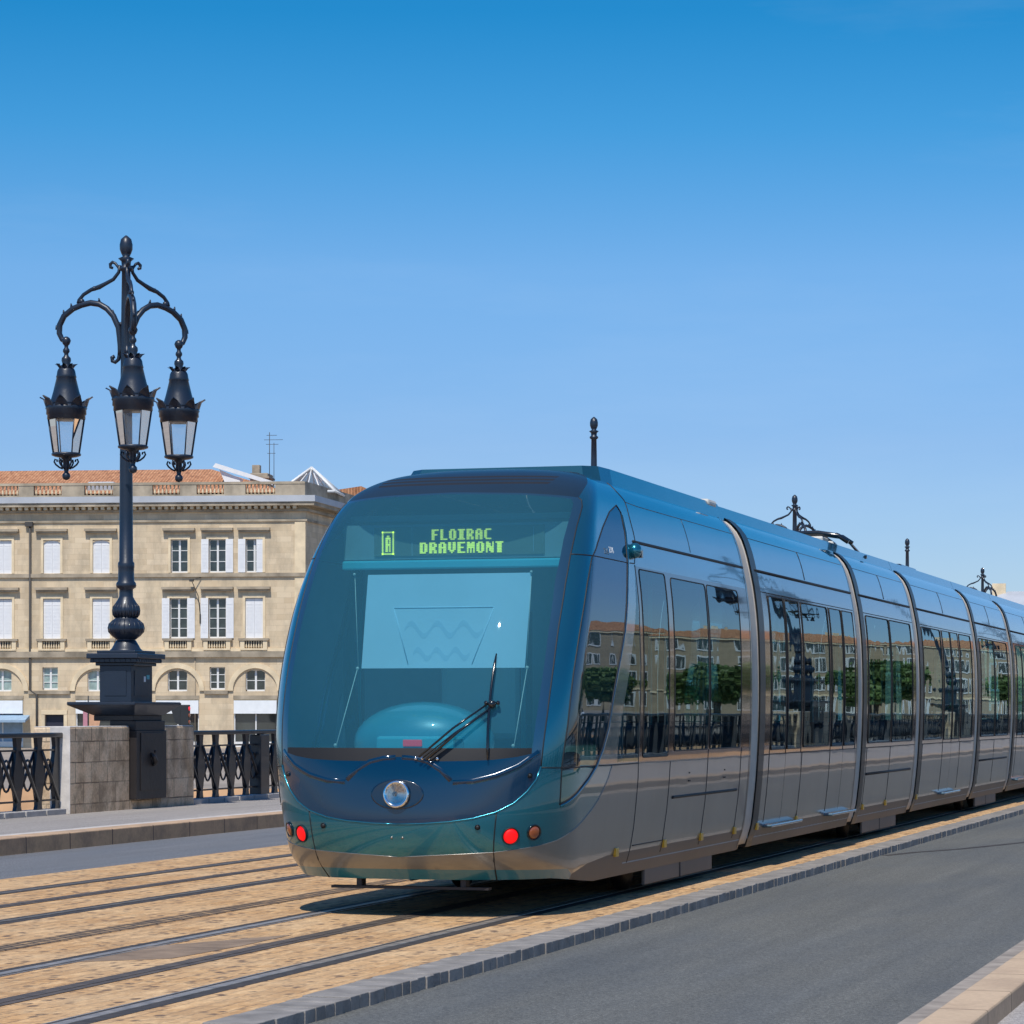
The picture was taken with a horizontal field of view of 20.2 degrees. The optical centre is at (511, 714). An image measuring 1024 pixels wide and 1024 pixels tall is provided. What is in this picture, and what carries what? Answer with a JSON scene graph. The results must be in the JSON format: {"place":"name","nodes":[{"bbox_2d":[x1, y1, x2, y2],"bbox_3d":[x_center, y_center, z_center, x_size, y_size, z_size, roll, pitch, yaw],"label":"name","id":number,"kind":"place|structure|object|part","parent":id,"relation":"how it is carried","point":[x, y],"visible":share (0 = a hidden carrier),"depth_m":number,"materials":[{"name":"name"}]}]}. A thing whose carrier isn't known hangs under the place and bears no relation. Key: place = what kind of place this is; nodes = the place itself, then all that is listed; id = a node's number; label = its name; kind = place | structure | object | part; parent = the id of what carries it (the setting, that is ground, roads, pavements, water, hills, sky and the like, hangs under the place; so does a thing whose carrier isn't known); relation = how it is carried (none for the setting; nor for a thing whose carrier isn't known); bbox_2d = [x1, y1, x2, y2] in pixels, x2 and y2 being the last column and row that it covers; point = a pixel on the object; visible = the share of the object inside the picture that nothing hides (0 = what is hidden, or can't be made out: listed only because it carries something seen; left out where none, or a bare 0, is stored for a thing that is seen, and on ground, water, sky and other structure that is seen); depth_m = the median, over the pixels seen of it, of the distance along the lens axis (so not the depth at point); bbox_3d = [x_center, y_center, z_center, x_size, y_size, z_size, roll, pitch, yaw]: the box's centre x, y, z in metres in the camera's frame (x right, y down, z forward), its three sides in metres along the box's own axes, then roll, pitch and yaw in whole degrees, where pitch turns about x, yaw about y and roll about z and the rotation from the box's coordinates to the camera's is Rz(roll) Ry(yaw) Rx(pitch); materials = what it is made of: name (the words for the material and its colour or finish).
{"place":"outdoors","nodes":[
{"label":"outdoors","id":0,"kind":"place"},
{"bbox_2d":[0,748,278,788],"bbox_3d":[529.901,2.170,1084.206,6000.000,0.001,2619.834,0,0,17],"label":"quay ground","id":1,"kind":"structure","parent":0,"point":[206,785],"depth_m":97.25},
{"bbox_2d":[83,696,99,725],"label":"street banner","id":2,"kind":"object","parent":1,"relation":"on","point":[88,719],"visible":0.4,"depth_m":171.98,"materials":[{"name":"fabric"}]},
{"bbox_2d":[0,789,278,811],"bbox_3d":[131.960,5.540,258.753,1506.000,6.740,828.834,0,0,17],"label":"river bank","id":3,"kind":"structure","parent":0,"point":[5,797],"depth_m":83.71,"materials":[{"name":"beige stone"}]},
{"bbox_2d":[0,798,281,834],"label":"pavement","id":4,"kind":"structure","parent":0,"point":[47,823],"depth_m":38.33,"materials":[{"name":"concrete"}]},
{"bbox_2d":[0,733,65,818],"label":"iron railing","id":5,"kind":"object","parent":4,"relation":"on","point":[16,775],"visible":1,"depth_m":38.15,"materials":[{"name":"metal"}]},
{"bbox_2d":[34,725,193,813],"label":"stone pier","id":6,"kind":"structure","parent":4,"relation":"on","point":[94,768],"depth_m":40.02,"materials":[{"name":"grey stone"}]},
{"bbox_2d":[40,235,204,799],"bbox_3d":[-5.796,-2.853,41.456,2.202,8.125,2.421,0,0,17],"label":"street lamp","id":7,"kind":"object","parent":6,"relation":"attached to","point":[126,663],"visible":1,"depth_m":41.30,"materials":[{"name":"black metal"}]},
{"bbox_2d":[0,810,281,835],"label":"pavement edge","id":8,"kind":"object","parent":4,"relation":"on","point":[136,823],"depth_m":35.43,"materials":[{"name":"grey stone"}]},
{"bbox_2d":[194,730,279,803],"bbox_3d":[-1.812,0.802,53.609,0.300,1.115,22.080,0,0,17],"label":"iron railing","id":9,"kind":"object","parent":4,"relation":"on","point":[255,762],"visible":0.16,"depth_m":45.06,"materials":[{"name":"metal"}]},
{"bbox_2d":[0,827,288,878],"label":"road","id":10,"kind":"structure","parent":0,"point":[32,864],"depth_m":31.79,"materials":[{"name":"grey asphalt"}]},
{"bbox_2d":[0,432,353,747],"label":"apartment building","id":11,"kind":"structure","parent":0,"point":[221,560],"depth_m":185.98,"materials":[{"name":"stone"}]},
{"bbox_2d":[0,670,10,690],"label":"window","id":12,"kind":"structure","parent":11,"relation":"in","point":[5,676],"depth_m":187.15,"materials":[{"name":"white glass"}]},
{"bbox_2d":[0,714,22,746],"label":"shop window","id":13,"kind":"structure","parent":11,"relation":"in","point":[5,727],"depth_m":187.15,"materials":[{"name":"blue glass"}]},
{"bbox_2d":[43,667,57,689],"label":"window","id":14,"kind":"structure","parent":11,"relation":"in","point":[50,674],"depth_m":186.87,"materials":[{"name":"white paint"}]},
{"bbox_2d":[46,715,63,725],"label":"door","id":15,"kind":"structure","parent":11,"relation":"in","point":[51,720],"depth_m":186.83,"materials":[{"name":"glass"}]},
{"bbox_2d":[76,714,109,725],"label":"shop window","id":16,"kind":"structure","parent":11,"relation":"in","point":[79,717],"depth_m":186.60,"materials":[{"name":"grey glass"}]},
{"bbox_2d":[88,670,99,690],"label":"window","id":17,"kind":"structure","parent":11,"relation":"in","point":[93,676],"depth_m":186.60,"materials":[{"name":"white glass"}]},
{"bbox_2d":[168,670,186,690],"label":"window","id":18,"kind":"structure","parent":11,"relation":"in","point":[177,679],"depth_m":186.05,"materials":[{"name":"grey glass"}]},
{"bbox_2d":[170,598,186,637],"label":"window","id":19,"kind":"structure","parent":11,"relation":"in","point":[178,606],"depth_m":186.05,"materials":[{"name":"grey glass"}]},
{"bbox_2d":[171,540,187,572],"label":"window","id":20,"kind":"structure","parent":11,"relation":"in","point":[179,548],"depth_m":186.05,"materials":[{"name":"grey glass"}]},
{"bbox_2d":[161,714,198,744],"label":"shop window","id":21,"kind":"structure","parent":11,"relation":"in","point":[168,718],"depth_m":186.01,"materials":[{"name":"grey glass"}]},
{"bbox_2d":[209,539,225,572],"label":"window","id":22,"kind":"structure","parent":11,"relation":"in","point":[217,547],"depth_m":185.83,"materials":[{"name":"grey glass"}]},
{"bbox_2d":[209,598,225,637],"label":"window","id":23,"kind":"structure","parent":11,"relation":"in","point":[217,606],"depth_m":185.83,"materials":[{"name":"grey glass"}]},
{"bbox_2d":[210,667,224,689],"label":"window","id":24,"kind":"structure","parent":11,"relation":"in","point":[217,674],"depth_m":185.78,"materials":[{"name":"white paint"}]},
{"bbox_2d":[246,539,255,571],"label":"window","id":25,"kind":"structure","parent":11,"relation":"in","point":[250,543],"depth_m":185.60,"materials":[{"name":"grey glass"}]},
{"bbox_2d":[234,714,275,746],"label":"shop window","id":26,"kind":"structure","parent":11,"relation":"in","point":[241,721],"depth_m":185.55,"materials":[{"name":"grey glass"}]},
{"bbox_2d":[246,670,264,690],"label":"window","id":27,"kind":"structure","parent":11,"relation":"in","point":[255,679],"depth_m":185.55,"materials":[{"name":"grey glass"}]},
{"bbox_2d":[172,703,189,724],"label":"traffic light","id":28,"kind":"object","parent":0,"point":[181,714],"visible":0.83,"depth_m":169.90,"materials":[{"name":"black"}]},
{"bbox_2d":[339,486,366,495],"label":"building","id":29,"kind":"structure","parent":0,"point":[354,491],"depth_m":198.24,"materials":[{"name":"tile"}]},
{"bbox_2d":[0,787,1023,1023],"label":"track paving","id":30,"kind":"structure","parent":0,"point":[215,1006],"depth_m":21.12,"materials":[{"name":"beige stone"}]},
{"bbox_2d":[0,854,291,894],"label":"rail","id":31,"kind":"object","parent":30,"relation":"on","point":[131,876],"depth_m":26.86,"materials":[{"name":"metal"}]},
{"bbox_2d":[0,863,297,907],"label":"supply strip","id":32,"kind":"object","parent":30,"relation":"on","point":[133,887],"depth_m":25.06,"materials":[{"name":"grey metal"}]},
{"bbox_2d":[0,874,312,924],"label":"rail","id":33,"kind":"object","parent":30,"relation":"on","point":[107,905],"depth_m":23.25,"materials":[{"name":"metal"}]},
{"bbox_2d":[79,935,289,961],"bbox_3d":[-2.088,1.508,18.558,0.550,0.003,2.400,0,0,17],"label":"road patch","id":34,"kind":"object","parent":30,"relation":"on","point":[172,951],"visible":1,"depth_m":18.39,"materials":[{"name":"grey concrete"}]},
{"bbox_2d":[0,879,409,951],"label":"track divider","id":35,"kind":"object","parent":30,"relation":"on","point":[68,936],"depth_m":21.17,"materials":[{"name":"grey metal"}]},
{"bbox_2d":[0,880,501,976],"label":"rail","id":36,"kind":"object","parent":30,"relation":"on","point":[74,959],"depth_m":19.75,"materials":[{"name":"metal"}]},
{"bbox_2d":[0,791,1002,1006],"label":"supply strip","id":37,"kind":"object","parent":30,"relation":"on","point":[117,977],"depth_m":18.37,"materials":[{"name":"grey metal"}]},
{"bbox_2d":[43,794,1023,1023],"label":"rail","id":38,"kind":"object","parent":30,"relation":"on","point":[138,1006],"depth_m":18.79,"materials":[{"name":"metal"}]},
{"bbox_2d":[275,466,1023,889],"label":"tram","id":39,"kind":"object","parent":38,"relation":"on","point":[489,674],"visible":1,"depth_m":23.59,"materials":[{"name":"teal paint"}]},
{"bbox_3d":[-1.517,-0.513,22.945,0.148,2.368,2.070,0,0,19],"label":"quarter window","id":40,"kind":"part","parent":39,"relation":"part of","materials":[{"name":"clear glass"}]},
{"bbox_3d":[-1.333,-0.418,23.677,0.052,1.585,0.705,0,0,17],"label":"cab side window","id":41,"kind":"part","parent":39,"relation":"part of","materials":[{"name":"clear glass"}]},
{"bbox_3d":[0.677,-0.513,22.295,0.148,2.368,2.070,0,0,14],"label":"quarter window","id":42,"kind":"part","parent":39,"relation":"part of","materials":[{"name":"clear glass"}]},
{"bbox_3d":[1.384,-0.055,32.806,0.083,2.251,0.794,0,0,17],"label":"door","id":43,"kind":"part","parent":39,"relation":"part of","materials":[{"name":"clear glass"}]},
{"bbox_3d":[1.613,-0.055,33.579,0.083,2.251,0.794,0,0,17],"label":"door","id":44,"kind":"part","parent":39,"relation":"part of","materials":[{"name":"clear glass"}]},
{"bbox_3d":[1.170,-0.060,23.901,0.083,2.260,1.024,0,0,17],"label":"cab door","id":45,"kind":"part","parent":39,"relation":"part of","materials":[{"name":"silver metal"}]},
{"bbox_3d":[2.210,-0.420,35.641,0.047,1.520,1.700,0,0,17],"label":"side window","id":46,"kind":"part","parent":39,"relation":"part of","materials":[{"name":"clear glass"}]},
{"bbox_3d":[2.717,-0.420,37.352,0.047,1.520,1.730,0,0,17],"label":"side window","id":47,"kind":"part","parent":39,"relation":"part of","materials":[{"name":"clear glass"}]},
{"bbox_3d":[3.499,-0.420,39.989,0.047,1.520,1.770,0,0,17],"label":"side window","id":48,"kind":"part","parent":39,"relation":"part of","materials":[{"name":"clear glass"}]},
{"bbox_3d":[2.656,-0.055,28.901,0.083,2.251,0.829,0,0,17],"label":"door","id":49,"kind":"part","parent":39,"relation":"part of","materials":[{"name":"silver metal"}]},
{"bbox_3d":[3.920,-0.055,41.363,0.083,2.251,0.844,0,0,17],"label":"door","id":50,"kind":"part","parent":39,"relation":"part of","materials":[{"name":"black glass"}]},
{"bbox_3d":[2.895,-0.055,29.707,0.083,2.251,0.829,0,0,17],"label":"door","id":51,"kind":"part","parent":39,"relation":"part of","materials":[{"name":"silver metal"}]},
{"bbox_3d":[4.163,-0.055,42.184,0.083,2.251,0.844,0,0,17],"label":"door","id":52,"kind":"part","parent":39,"relation":"part of","materials":[{"name":"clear glass"}]},
{"bbox_3d":[4.487,-0.420,43.326,0.047,1.520,1.270,0,0,17],"label":"side window","id":53,"kind":"part","parent":39,"relation":"part of","materials":[{"name":"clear glass"}]},
{"bbox_3d":[3.617,-0.055,32.144,0.083,2.251,0.794,0,0,17],"label":"door","id":54,"kind":"part","parent":39,"relation":"part of","materials":[{"name":"silver metal"}]},
{"bbox_3d":[5.208,-0.420,45.756,0.047,1.520,1.700,0,0,17],"label":"side window","id":55,"kind":"part","parent":39,"relation":"part of","materials":[{"name":"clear glass"}]},
{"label":"door","id":56,"kind":"part","parent":39,"relation":"part of","materials":[{"name":"silver metal"}]},
{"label":"side window","id":57,"kind":"part","parent":39,"relation":"part of","materials":[{"name":"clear glass"}]},
{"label":"side window","id":58,"kind":"part","parent":39,"relation":"part of","materials":[{"name":"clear glass"}]},
{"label":"side window","id":59,"kind":"part","parent":39,"relation":"part of","materials":[{"name":"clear glass"}]},
{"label":"door","id":60,"kind":"part","parent":39,"relation":"part of","materials":[{"name":"silver metal"}]},
{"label":"door","id":61,"kind":"part","parent":39,"relation":"part of","materials":[{"name":"silver metal"}]},
{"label":"side window","id":62,"kind":"part","parent":39,"relation":"part of","materials":[{"name":"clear glass"}]},
{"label":"side window","id":63,"kind":"part","parent":39,"relation":"part of","materials":[{"name":"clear glass"}]},
{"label":"side window","id":64,"kind":"part","parent":39,"relation":"part of","materials":[{"name":"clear glass"}]},
{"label":"door","id":65,"kind":"part","parent":39,"relation":"part of","materials":[{"name":"silver metal"}]},
{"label":"door","id":66,"kind":"part","parent":39,"relation":"part of","materials":[{"name":"silver metal"}]},
{"bbox_2d":[0,0,1023,663],"label":"sky","id":67,"kind":"structure","parent":0,"point":[773,250],"materials":[{"name":"blue"}]},
{"bbox_2d":[309,814,1023,1023],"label":"road","id":68,"kind":"structure","parent":0,"point":[890,939],"depth_m":18.59,"materials":[{"name":"grey asphalt"}]},
{"bbox_2d":[888,842,1023,855],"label":"tar seam","id":69,"kind":"object","parent":68,"relation":"on","point":[955,849],"visible":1,"depth_m":33.40,"materials":[{"name":"black asphalt"}]},
{"bbox_2d":[898,940,1023,1023],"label":"gutter","id":70,"kind":"object","parent":68,"relation":"on","point":[931,1007],"depth_m":16.49,"materials":[{"name":"concrete"}]},
{"bbox_2d":[918,950,1023,1023],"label":"kerb","id":71,"kind":"structure","parent":68,"relation":"on","point":[995,996],"depth_m":14.59,"materials":[{"name":"beige stone"}]},
{"bbox_2d":[977,583,1023,697],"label":"quay house","id":72,"kind":"structure","parent":0,"point":[1012,596],"depth_m":256.26,"materials":[{"name":"stone"}]},
{"bbox_2d":[998,1002,1023,1023],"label":"pavement","id":73,"kind":"structure","parent":0,"point":[1015,1015],"depth_m":14.57,"materials":[{"name":"grey concrete"}]},
{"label":"bridge deck","id":74,"kind":"structure","parent":0,"visible":0},
{"bbox_2d":[0,811,284,855],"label":"kerb","id":75,"kind":"structure","parent":74,"relation":"on","point":[48,841],"depth_m":34.41,"materials":[{"name":"beige stone"}]},
{"bbox_2d":[203,804,1023,1023],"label":"sett kerb","id":76,"kind":"structure","parent":74,"relation":"on","point":[324,1004],"depth_m":19.05,"materials":[{"name":"grey stone"}]},
{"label":"stone pier","id":77,"kind":"object","parent":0,"visible":0},
{"bbox_2d":[589,417,598,465],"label":"street lamp","id":78,"kind":"object","parent":77,"relation":"attached to","point":[593,426],"visible":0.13,"depth_m":66.54,"materials":[{"name":"black metal"}]},
{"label":"stone pier","id":79,"kind":"object","parent":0,"visible":0},
{"bbox_2d":[771,495,815,530],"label":"street lamp","id":80,"kind":"object","parent":79,"relation":"attached to","point":[795,526],"visible":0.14,"depth_m":90.14,"materials":[{"name":"black metal"}]},
{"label":"stone pier","id":81,"kind":"object","parent":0,"visible":0},
{"bbox_2d":[905,538,909,566],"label":"street lamp","id":82,"kind":"object","parent":81,"relation":"attached to","point":[907,543],"visible":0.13,"depth_m":112.47,"materials":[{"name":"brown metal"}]},
{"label":"stone pier","id":83,"kind":"object","parent":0,"visible":0},
{"bbox_2d":[966,568,996,595],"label":"street lamp","id":84,"kind":"object","parent":83,"relation":"attached to","point":[983,577],"visible":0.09,"depth_m":134.83,"materials":[{"name":"black metal"}]}
]}

